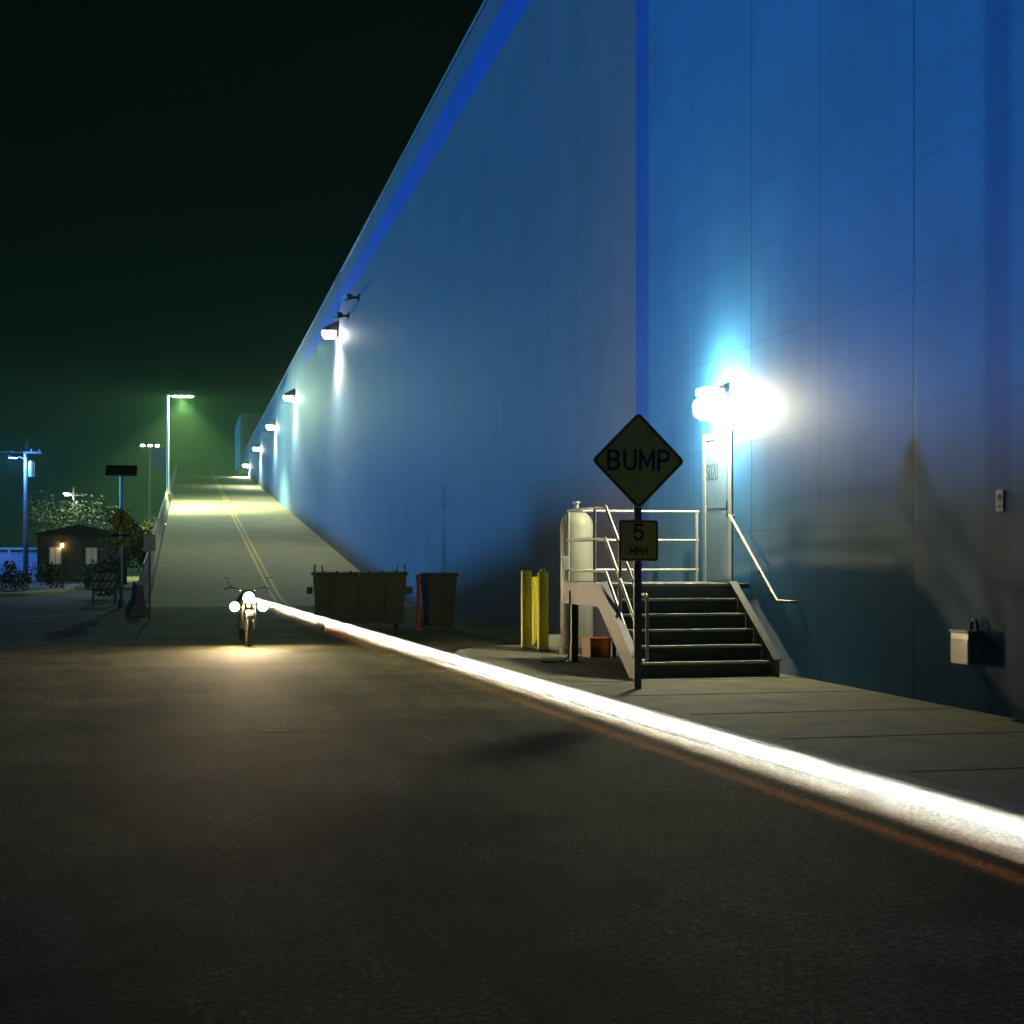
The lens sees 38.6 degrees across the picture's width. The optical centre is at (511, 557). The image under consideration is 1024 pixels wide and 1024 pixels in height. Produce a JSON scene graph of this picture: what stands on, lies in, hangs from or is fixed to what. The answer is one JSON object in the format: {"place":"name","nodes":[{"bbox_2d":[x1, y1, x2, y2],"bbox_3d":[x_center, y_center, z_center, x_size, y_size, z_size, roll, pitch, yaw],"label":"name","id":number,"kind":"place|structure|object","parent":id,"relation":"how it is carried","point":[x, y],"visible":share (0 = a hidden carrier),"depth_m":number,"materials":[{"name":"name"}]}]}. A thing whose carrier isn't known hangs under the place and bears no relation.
{"place":"outdoors","nodes":[
{"label":"outdoors","id":0,"kind":"place"},
{"bbox_2d":[0,580,75,591],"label":"verge","id":1,"kind":"structure","parent":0,"point":[32,586],"depth_m":73.38,"materials":[{"name":"green plant"}]},
{"bbox_2d":[0,561,46,590],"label":"shrub","id":2,"kind":"object","parent":1,"relation":"on","point":[10,579],"visible":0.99,"depth_m":64.20,"materials":[{"name":"green plant"}]},
{"bbox_2d":[0,582,89,596],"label":"pavement","id":3,"kind":"structure","parent":0,"point":[69,587],"depth_m":64.14,"materials":[{"name":"concrete"}]},
{"bbox_2d":[0,548,36,579],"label":"fence","id":4,"kind":"object","parent":3,"relation":"on","point":[32,558],"visible":0.25,"depth_m":94.31,"materials":[{"name":"white paint"}]},
{"bbox_2d":[11,438,40,579],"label":"utility pole","id":5,"kind":"object","parent":3,"relation":"on","point":[29,468],"visible":0.98,"depth_m":90.53,"materials":[{"name":"brown wood"}]},
{"bbox_2d":[8,455,25,459],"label":"floodlight","id":6,"kind":"object","parent":5,"relation":"attached to","point":[13,456],"visible":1,"depth_m":89.56,"materials":[{"name":"metal"}]},
{"bbox_2d":[34,558,69,588],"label":"shrub","id":7,"kind":"object","parent":3,"relation":"on","point":[51,573],"visible":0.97,"depth_m":68.68,"materials":[{"name":"green plant"}]},
{"bbox_2d":[34,524,119,581],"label":"house","id":8,"kind":"structure","parent":0,"point":[81,543],"depth_m":88.27,"materials":[{"name":"paint"}]},
{"bbox_2d":[49,547,61,564],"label":"window","id":9,"kind":"structure","parent":8,"relation":"in","point":[55,553],"depth_m":88.10,"materials":[{"name":"beige glass"}]},
{"bbox_2d":[69,548,82,581],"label":"door","id":10,"kind":"structure","parent":8,"relation":"in","point":[75,554],"depth_m":88.34,"materials":[{"name":"paint"}]},
{"bbox_2d":[85,547,97,564],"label":"window","id":11,"kind":"structure","parent":8,"relation":"in","point":[91,553],"depth_m":88.53,"materials":[{"name":"beige glass"}]},
{"bbox_2d":[101,547,113,561],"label":"window","id":12,"kind":"structure","parent":8,"relation":"in","point":[108,547],"depth_m":88.70,"materials":[{"name":"white paint"}]},
{"bbox_2d":[0,0,483,560],"label":"sky","id":13,"kind":"structure","parent":0,"point":[186,185],"materials":[{"name":"black"}]},
{"bbox_2d":[0,561,1023,1023],"bbox_3d":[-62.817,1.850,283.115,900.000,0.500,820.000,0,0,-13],"label":"road","id":14,"kind":"structure","parent":0,"point":[388,823],"depth_m":7.86,"materials":[{"name":"grey asphalt"}]},
{"bbox_2d":[21,491,109,531],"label":"tree","id":15,"kind":"object","parent":14,"relation":"on","point":[61,516],"visible":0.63,"depth_m":110.49,"materials":[{"name":"green plant"}]},
{"bbox_2d":[65,486,82,523],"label":"utility pole","id":16,"kind":"object","parent":14,"relation":"on","point":[73,499],"visible":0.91,"depth_m":144.01,"materials":[{"name":"brown wood"}]},
{"bbox_2d":[75,557,107,585],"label":"shrub","id":17,"kind":"object","parent":14,"relation":"on","point":[89,568],"visible":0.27,"depth_m":75.05,"materials":[{"name":"green plant"}]},
{"bbox_2d":[81,556,124,596],"bbox_3d":[-15.587,0.726,56.221,2.265,1.572,1.352,0,0,43],"label":"shrub","id":18,"kind":"object","parent":14,"relation":"on","point":[112,567],"visible":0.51,"depth_m":55.98,"materials":[{"name":"green plant"}]},
{"bbox_2d":[91,572,116,604],"bbox_3d":[-13.840,1.050,49.682,0.840,1.111,0.638,0,0,-21],"label":"barricade","id":19,"kind":"object","parent":14,"relation":"on","point":[102,576],"visible":1,"depth_m":49.65,"materials":[{"name":"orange plastic"}]},
{"bbox_2d":[70,501,144,554],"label":"tree","id":20,"kind":"object","parent":14,"relation":"on","point":[108,511],"visible":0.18,"depth_m":103.71,"materials":[{"name":"green plant"}]},
{"bbox_2d":[105,465,136,606],"bbox_3d":[-12.645,-0.704,47.386,0.990,4.608,0.509,0,0,-13],"label":"crossing sign","id":21,"kind":"object","parent":14,"relation":"on","point":[120,520],"visible":1,"depth_m":47.33,"materials":[{"name":"metal"}]},
{"bbox_2d":[98,515,158,584],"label":"tree","id":22,"kind":"object","parent":14,"relation":"on","point":[136,540],"visible":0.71,"depth_m":81.07,"materials":[{"name":"green plant"}]},
{"bbox_2d":[126,581,148,615],"bbox_3d":[-11.054,1.175,43.227,0.600,0.850,6.800,0,0,-16],"label":"jersey barrier","id":23,"kind":"object","parent":14,"relation":"on","point":[135,605],"visible":0.96,"depth_m":39.97,"materials":[{"name":"concrete"}]},
{"bbox_2d":[130,513,165,558],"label":"tree","id":24,"kind":"object","parent":14,"relation":"on","point":[153,527],"visible":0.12,"depth_m":123.97,"materials":[{"name":"green plant"}]},
{"bbox_2d":[144,534,154,618],"bbox_3d":[-9.374,0.500,37.864,0.300,2.200,0.032,0,0,-13],"label":"notice sign","id":25,"kind":"object","parent":14,"relation":"on","point":[149,542],"visible":1,"depth_m":37.86,"materials":[{"name":"metal"}]},
{"bbox_2d":[140,443,159,522],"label":"floodlight mast","id":26,"kind":"object","parent":14,"relation":"on","point":[150,445],"visible":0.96,"depth_m":145.56,"materials":[{"name":"metal"}]},
{"bbox_2d":[224,577,270,645],"bbox_3d":[-4.922,0.980,27.086,0.850,1.240,2.040,0,0,-15],"label":"motorcycle","id":27,"kind":"object","parent":14,"relation":"on","point":[246,620],"visible":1,"depth_m":26.53,"materials":[{"name":"black metal"}]},
{"bbox_2d":[256,730,297,731],"bbox_3d":[-2.162,1.598,13.482,0.384,0.004,0.030,0,0,-17],"label":"worn paint mark","id":28,"kind":"object","parent":14,"relation":"on","point":[276,731],"visible":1,"depth_m":13.46,"materials":[{"name":"grey paint"}]},
{"bbox_2d":[146,469,409,606],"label":"ramp","id":29,"kind":"structure","parent":14,"relation":"on","point":[204,551],"depth_m":74.22,"materials":[{"name":"concrete"}]},
{"bbox_2d":[138,462,176,604],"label":"ramp parapet","id":30,"kind":"structure","parent":29,"relation":"on","point":[158,531],"depth_m":70.32,"materials":[{"name":"concrete"}]},
{"bbox_2d":[151,391,195,505],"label":"street lamp","id":31,"kind":"object","parent":30,"relation":"attached to","point":[157,458],"visible":0.84,"depth_m":112.81,"materials":[{"name":"metal"}]},
{"bbox_2d":[209,469,292,610],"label":"lines","id":32,"kind":"object","parent":29,"relation":"on","point":[263,578],"visible":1,"depth_m":69.06,"materials":[{"name":"yellow paint"}]},
{"bbox_2d":[211,469,301,610],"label":"lines","id":33,"kind":"object","parent":29,"relation":"on","point":[271,581],"visible":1,"depth_m":68.59,"materials":[{"name":"yellow paint"}]},
{"bbox_2d":[307,564,412,630],"bbox_3d":[-3.406,0.875,32.710,2.320,1.450,1.450,0,0,-7],"label":"dumpster","id":34,"kind":"object","parent":14,"relation":"on","point":[368,596],"visible":1,"depth_m":32.03,"materials":[{"name":"paint"}]},
{"bbox_2d":[413,575,423,629],"bbox_3d":[-2.072,0.990,32.513,0.240,1.220,0.260,0,0,-13],"label":"standpipe","id":35,"kind":"object","parent":14,"relation":"on","point":[418,577],"visible":1,"depth_m":32.48,"materials":[{"name":"red metal"}]},
{"bbox_2d":[419,573,458,627],"bbox_3d":[-1.649,0.970,32.822,0.740,1.260,0.800,0,0,-17],"label":"wheelie bin","id":36,"kind":"object","parent":14,"relation":"on","point":[438,591],"visible":0.86,"depth_m":32.54,"materials":[{"name":"brown plastic"}]},
{"bbox_2d":[235,0,1023,719],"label":"warehouse","id":37,"kind":"structure","parent":14,"relation":"on","point":[589,230],"depth_m":20.87,"materials":[{"name":"painted concrete"},{"name":"pale metal"}]},
{"bbox_2d":[242,461,248,466],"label":"wall lamp","id":38,"kind":"object","parent":37,"relation":"attached to","point":[245,464],"visible":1,"depth_m":177.80,"materials":[{"name":"paint"}]},
{"bbox_2d":[252,443,260,450],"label":"wall lamp","id":39,"kind":"object","parent":37,"relation":"attached to","point":[256,447],"visible":1,"depth_m":150.47,"materials":[{"name":"paint"}]},
{"bbox_2d":[265,420,275,429],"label":"wall lamp","id":40,"kind":"object","parent":37,"relation":"attached to","point":[271,425],"visible":1,"depth_m":125.11,"materials":[{"name":"paint"}]},
{"bbox_2d":[283,389,294,400],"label":"wall lamp","id":41,"kind":"object","parent":37,"relation":"attached to","point":[289,395],"visible":1,"depth_m":102.15,"materials":[{"name":"paint"}]},
{"bbox_2d":[321,321,338,338],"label":"wall lamp","id":42,"kind":"object","parent":37,"relation":"attached to","point":[330,331],"visible":1,"depth_m":72.87,"materials":[{"name":"paint"}]},
{"bbox_2d":[333,312,347,318],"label":"security camera","id":43,"kind":"object","parent":37,"relation":"attached to","point":[337,315],"visible":1,"depth_m":68.41,"materials":[{"name":"paint"}]},
{"bbox_2d":[342,293,357,300],"bbox_3d":[-7.101,-11.492,64.659,0.680,0.275,0.500,0,0,-35],"label":"security camera","id":44,"kind":"object","parent":37,"relation":"attached to","point":[347,297],"visible":1,"depth_m":64.44,"materials":[{"name":"paint"}]},
{"bbox_2d":[693,383,728,420],"bbox_3d":[2.796,-2.187,20.543,0.397,0.483,0.441,0,0,-13],"label":"wall lamp","id":45,"kind":"object","parent":37,"relation":"attached to","point":[711,403],"visible":1,"depth_m":20.36,"materials":[{"name":"paint"}]},
{"bbox_2d":[705,437,727,581],"bbox_3d":[2.924,-0.675,20.866,0.112,2.030,0.954,0,0,-13],"label":"door","id":46,"kind":"structure","parent":37,"relation":"in","point":[716,452],"depth_m":20.86,"materials":[{"name":"paint"}]},
{"bbox_2d":[949,619,983,664],"bbox_3d":[4.354,0.803,14.037,0.173,0.434,0.350,0,0,-13],"label":"utility box","id":47,"kind":"object","parent":37,"relation":"attached to","point":[966,646],"visible":1,"depth_m":13.90,"materials":[{"name":"metal"}]},
{"bbox_2d":[996,489,1003,511],"bbox_3d":[4.532,-0.530,13.605,0.014,0.200,0.130,0,0,-13],"label":"control box","id":48,"kind":"object","parent":37,"relation":"attached to","point":[999,500],"depth_m":13.59,"materials":[{"name":"grey paint"}]},
{"bbox_2d":[455,643,1023,836],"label":"kerb","id":49,"kind":"structure","parent":14,"relation":"on","point":[1003,815],"depth_m":11.12,"materials":[{"name":"concrete"}]},
{"bbox_2d":[612,639,615,656],"bbox_3d":[1.971,1.030,21.991,1.283,0.880,0.065,0,0,-41],"label":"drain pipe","id":50,"kind":"object","parent":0,"point":[613,650],"visible":0.12,"depth_m":21.57,"materials":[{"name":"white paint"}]},
{"bbox_2d":[466,644,1023,805],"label":"pavement","id":51,"kind":"structure","parent":0,"point":[943,749],"depth_m":13.46,"materials":[{"name":"concrete"}]},
{"bbox_2d":[518,570,534,648],"bbox_3d":[0.232,0.835,23.560,0.260,1.270,0.260,0,0,-13],"label":"bollard","id":52,"kind":"object","parent":51,"relation":"on","point":[526,609],"visible":1,"depth_m":23.49,"materials":[{"name":"yellow metal"}]},
{"bbox_2d":[532,577,536,645],"bbox_3d":[0.420,0.895,24.421,0.260,1.150,0.260,0,0,-13],"label":"bollard","id":53,"kind":"object","parent":51,"relation":"on","point":[534,611],"visible":0.37,"depth_m":24.35,"materials":[{"name":"yellow metal"}]},
{"bbox_2d":[535,568,550,650],"bbox_3d":[0.488,0.817,23.053,0.260,1.307,0.260,0,0,-13],"label":"bollard","id":54,"kind":"object","parent":51,"relation":"on","point":[542,611],"visible":1,"depth_m":22.98,"materials":[{"name":"yellow metal"}]},
{"bbox_2d":[549,634,559,647],"bbox_3d":[0.830,1.370,24.051,0.660,0.200,0.500,0,0,-13],"label":"concrete block","id":55,"kind":"object","parent":51,"relation":"on","point":[554,640],"depth_m":23.77,"materials":[{"name":"grey concrete"}]},
{"bbox_2d":[559,501,592,654],"bbox_3d":[0.991,0.305,22.448,0.540,2.330,0.540,0,0,-13],"label":"storage tank","id":56,"kind":"object","parent":51,"relation":"on","point":[581,553],"visible":0.59,"depth_m":22.25,"materials":[{"name":"white metal"}]},
{"bbox_2d":[582,637,611,657],"bbox_3d":[1.252,1.327,21.686,0.360,0.285,0.280,0,0,-24],"label":"crate","id":57,"kind":"object","parent":51,"relation":"on","point":[593,647],"visible":1,"depth_m":21.58,"materials":[{"name":"orange plastic"}]},
{"bbox_2d":[593,414,682,688],"bbox_3d":[1.407,-0.067,16.372,1.049,3.074,0.068,0,0,-13],"label":"warning sign","id":58,"kind":"object","parent":51,"relation":"on","point":[638,460],"visible":1,"depth_m":16.36,"materials":[{"name":"metal"}]},
{"bbox_2d":[561,505,796,678],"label":"metal staircase","id":59,"kind":"structure","parent":51,"relation":"on","point":[696,628],"depth_m":18.77,"materials":[{"name":"grey metal"}]},
{"bbox_2d":[541,591,569,662],"bbox_3d":[0.635,0.970,20.539,0.444,1.000,0.143,0,0,-20],"label":"cable","id":60,"kind":"object","parent":59,"relation":"hanging from","point":[569,639],"visible":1,"depth_m":20.64,"materials":[{"name":"black plastic"}]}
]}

